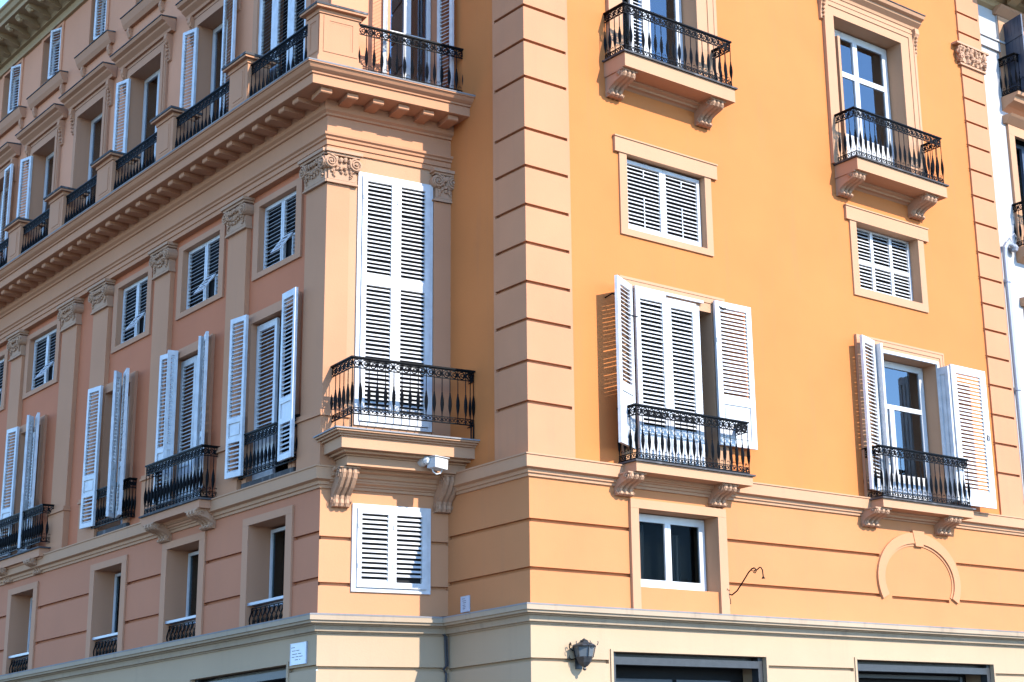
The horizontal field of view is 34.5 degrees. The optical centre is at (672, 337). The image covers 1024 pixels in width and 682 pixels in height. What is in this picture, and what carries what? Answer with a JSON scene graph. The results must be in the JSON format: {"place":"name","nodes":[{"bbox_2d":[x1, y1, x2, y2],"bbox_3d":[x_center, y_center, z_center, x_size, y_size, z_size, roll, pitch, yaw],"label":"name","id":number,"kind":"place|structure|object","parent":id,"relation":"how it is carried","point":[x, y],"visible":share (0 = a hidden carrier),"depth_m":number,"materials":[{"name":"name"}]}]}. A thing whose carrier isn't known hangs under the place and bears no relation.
{"place":"outdoors","nodes":[
{"label":"outdoors","id":0,"kind":"place"},
{"label":"ground","id":1,"kind":"structure","parent":0,"visible":0},
{"bbox_2d":[0,0,1023,681],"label":"corner building","id":2,"kind":"structure","parent":1,"relation":"on","point":[654,330],"depth_m":25.41,"materials":[{"name":"orange paint"}]},
{"bbox_2d":[0,349,8,411],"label":"window","id":3,"kind":"structure","parent":2,"relation":"in","point":[4,363],"depth_m":32.86,"materials":[{"name":"paint"}]},
{"bbox_2d":[0,142,20,261],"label":"window","id":4,"kind":"structure","parent":2,"relation":"in","point":[9,151],"depth_m":34.32,"materials":[{"name":"paint"}]},
{"bbox_2d":[0,58,26,138],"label":"window","id":5,"kind":"structure","parent":2,"relation":"in","point":[16,115],"depth_m":35.09,"materials":[{"name":"pink paint"}]},
{"bbox_2d":[2,581,38,674],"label":"window","id":6,"kind":"structure","parent":2,"relation":"in","point":[29,655],"depth_m":30.02,"materials":[{"name":"paint"}]},
{"bbox_2d":[0,412,47,557],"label":"window","id":7,"kind":"structure","parent":2,"relation":"in","point":[31,424],"depth_m":30.73,"materials":[{"name":"paint"}]},
{"bbox_2d":[22,319,60,399],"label":"window","id":8,"kind":"structure","parent":2,"relation":"in","point":[46,372],"depth_m":31.58,"materials":[{"name":"paint"}]},
{"bbox_2d":[15,103,67,234],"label":"window","id":9,"kind":"structure","parent":2,"relation":"in","point":[49,126],"depth_m":33.32,"materials":[{"name":"paint"}]},
{"bbox_2d":[26,21,67,117],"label":"window","id":10,"kind":"structure","parent":2,"relation":"in","point":[57,78],"depth_m":33.59,"materials":[{"name":"beige paint"}]},
{"bbox_2d":[58,61,116,205],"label":"window","id":11,"kind":"structure","parent":2,"relation":"in","point":[97,86],"depth_m":31.65,"materials":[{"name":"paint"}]},
{"bbox_2d":[74,0,115,77],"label":"window","id":12,"kind":"structure","parent":2,"relation":"in","point":[105,41],"depth_m":31.88,"materials":[{"name":"beige paint"}]},
{"bbox_2d":[85,554,127,657],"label":"window","id":13,"kind":"structure","parent":2,"relation":"in","point":[120,584],"depth_m":27.45,"materials":[{"name":"paint"}]},
{"bbox_2d":[79,368,137,535],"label":"window","id":14,"kind":"structure","parent":2,"relation":"in","point":[123,505],"depth_m":27.83,"materials":[{"name":"paint"}]},
{"bbox_2d":[111,266,152,353],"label":"window","id":15,"kind":"structure","parent":2,"relation":"in","point":[137,315],"depth_m":28.68,"materials":[{"name":"paint"}]},
{"bbox_2d":[109,14,176,165],"bbox_3d":[-9.528,-3.879,29.505,0.565,3.310,2.184,12,-21,-40],"label":"window","id":16,"kind":"structure","parent":2,"relation":"in","point":[155,40],"depth_m":29.93,"materials":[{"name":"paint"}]},
{"bbox_2d":[120,0,165,39],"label":"window","id":17,"kind":"structure","parent":2,"relation":"in","point":[140,10],"depth_m":30.33,"materials":[{"name":"pink paint"}]},
{"bbox_2d":[157,531,206,643],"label":"window","id":18,"kind":"structure","parent":2,"relation":"in","point":[193,624],"depth_m":25.38,"materials":[{"name":"paint"}]},
{"bbox_2d":[152,331,214,506],"bbox_3d":[-7.749,1.390,26.047,0.326,2.690,1.728,12,-21,-40],"label":"window","id":19,"kind":"structure","parent":2,"relation":"in","point":[201,423],"depth_m":26.23,"materials":[{"name":"paint"}]},
{"bbox_2d":[175,223,226,320],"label":"window","id":20,"kind":"structure","parent":2,"relation":"in","point":[206,268],"depth_m":26.79,"materials":[{"name":"paint"}]},
{"bbox_2d":[175,0,240,133],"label":"window","id":21,"kind":"structure","parent":2,"relation":"in","point":[197,13],"depth_m":28.05,"materials":[{"name":"paint"}]},
{"bbox_2d":[189,662,288,681],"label":"doorway","id":22,"kind":"structure","parent":2,"relation":"in","point":[281,673],"depth_m":23.26,"materials":[{"name":"beige paint"}]},
{"bbox_2d":[224,287,301,488],"bbox_3d":[-5.845,0.817,24.230,0.622,2.690,2.008,12,-21,-40],"label":"window","id":23,"kind":"structure","parent":2,"relation":"in","point":[268,448],"depth_m":24.28,"materials":[{"name":"paint"}]},
{"bbox_2d":[239,505,293,626],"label":"window","id":24,"kind":"structure","parent":2,"relation":"in","point":[279,607],"depth_m":23.47,"materials":[{"name":"paint"}]},
{"bbox_2d":[251,177,303,281],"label":"window","id":25,"kind":"structure","parent":2,"relation":"in","point":[283,229],"depth_m":24.97,"materials":[{"name":"paint"}]},
{"bbox_2d":[252,0,312,83],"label":"window","id":26,"kind":"structure","parent":2,"relation":"in","point":[258,33],"depth_m":26.08,"materials":[{"name":"paint"}]},
{"bbox_2d":[290,641,307,665],"bbox_3d":[-5.095,4.311,22.270,0.024,0.292,0.432,12,-21,-40],"label":"notice plate","id":27,"kind":"object","parent":2,"relation":"attached to","point":[298,653],"visible":1,"depth_m":22.25,"materials":[{"name":"grey ceramic"}]},
{"bbox_2d":[350,503,430,594],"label":"window","id":28,"kind":"structure","parent":2,"relation":"in","point":[391,545],"depth_m":22.88,"materials":[{"name":"white paint"}]},
{"bbox_2d":[353,172,432,432],"bbox_3d":[-4.052,-0.532,23.869,1.205,3.810,0.077,8,-19,-33],"label":"window","id":29,"kind":"structure","parent":2,"relation":"in","point":[393,311],"depth_m":23.89,"materials":[{"name":"white paint"}]},
{"bbox_2d":[383,0,453,89],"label":"window","id":30,"kind":"structure","parent":2,"relation":"in","point":[387,3],"depth_m":25.43,"materials":[{"name":"white paint"}]},
{"bbox_2d":[417,455,449,474],"bbox_3d":[-3.347,1.803,22.989,0.378,0.276,0.311,12,-21,-40],"label":"security camera","id":31,"kind":"object","parent":2,"relation":"attached to","point":[436,463],"visible":1,"depth_m":22.92,"materials":[{"name":"grey plastic"}]},
{"bbox_2d":[439,614,456,681],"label":"wall cable","id":32,"kind":"object","parent":2,"relation":"attached to","point":[446,651],"depth_m":22.96,"materials":[{"name":"grey metal"}]},
{"bbox_2d":[461,595,469,612],"bbox_3d":[-2.899,3.734,22.868,0.024,0.222,0.197,12,-21,-40],"label":"notice plate","id":33,"kind":"object","parent":2,"relation":"attached to","point":[465,603],"visible":1,"depth_m":22.85,"materials":[{"name":"grey ceramic"}]},
{"bbox_2d":[568,638,597,670],"bbox_3d":[-1.187,4.271,22.005,0.353,0.425,0.388,-9,-17,25],"label":"wall lantern","id":34,"kind":"object","parent":2,"relation":"attached to","point":[584,648],"depth_m":21.93,"materials":[{"name":"metal"}]},
{"bbox_2d":[606,0,718,79],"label":"window","id":35,"kind":"structure","parent":2,"relation":"in","point":[705,10],"depth_m":26.47,"materials":[{"name":"paint"}]},
{"bbox_2d":[612,134,717,256],"bbox_3d":[-0.122,-2.138,25.248,2.134,1.560,0.226,12,-21,-40],"label":"window","id":36,"kind":"structure","parent":2,"relation":"in","point":[656,205],"depth_m":25.27,"materials":[{"name":"paint"}]},
{"bbox_2d":[628,498,729,613],"bbox_3d":[-0.038,3.248,23.864,1.870,1.570,0.500,12,-21,-40],"label":"window","id":37,"kind":"structure","parent":2,"relation":"in","point":[671,548],"depth_m":23.99,"materials":[{"name":"paint"}]},
{"bbox_2d":[605,275,757,469],"bbox_3d":[0.004,0.654,24.550,2.953,2.850,0.698,14,-22,-44],"label":"window","id":38,"kind":"structure","parent":2,"relation":"in","point":[667,348],"depth_m":24.42,"materials":[{"name":"paint"}]},
{"bbox_2d":[610,649,768,681],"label":"doorway","id":39,"kind":"structure","parent":2,"relation":"in","point":[756,664],"depth_m":23.50,"materials":[{"name":"beige paint"}]},
{"bbox_2d":[727,567,764,603],"bbox_3d":[1.075,3.673,24.033,0.674,0.546,0.094,-11,-18,29],"label":"lamp bracket","id":40,"kind":"object","parent":2,"relation":"attached to","point":[755,571],"visible":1,"depth_m":24.04,"materials":[{"name":"black metal"}]},
{"bbox_2d":[818,0,925,176],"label":"window","id":41,"kind":"structure","parent":2,"relation":"in","point":[856,72],"depth_m":29.71,"materials":[{"name":"paint"}]},
{"bbox_2d":[843,203,928,312],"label":"window","id":42,"kind":"structure","parent":2,"relation":"in","point":[881,269],"depth_m":28.71,"materials":[{"name":"paint"}]},
{"bbox_2d":[854,657,995,681],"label":"doorway","id":43,"kind":"structure","parent":2,"relation":"in","point":[861,666],"depth_m":26.93,"materials":[{"name":"beige paint"}]},
{"bbox_2d":[854,334,996,508],"bbox_3d":[4.212,1.540,28.069,3.188,2.815,0.619,11,-20,-39],"label":"window","id":44,"kind":"structure","parent":2,"relation":"in","point":[891,400],"depth_m":28.25,"materials":[{"name":"paint"}]},
{"bbox_2d":[977,0,1023,498],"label":"neighbour house","id":45,"kind":"structure","parent":1,"relation":"on","point":[1001,23],"depth_m":31.98,"materials":[{"name":"white paint"}]},
{"bbox_2d":[992,3,1023,95],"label":"window","id":46,"kind":"structure","parent":45,"relation":"in","point":[1010,22],"depth_m":32.52,"materials":[{"name":"paint"}]},
{"bbox_2d":[1002,113,1023,246],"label":"window","id":47,"kind":"structure","parent":45,"relation":"in","point":[1014,123],"depth_m":32.06,"materials":[{"name":"paint"}]},
{"bbox_2d":[1020,297,1023,310],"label":"window","id":48,"kind":"structure","parent":45,"relation":"in","point":[1022,298],"depth_m":31.12,"materials":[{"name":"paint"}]}
]}

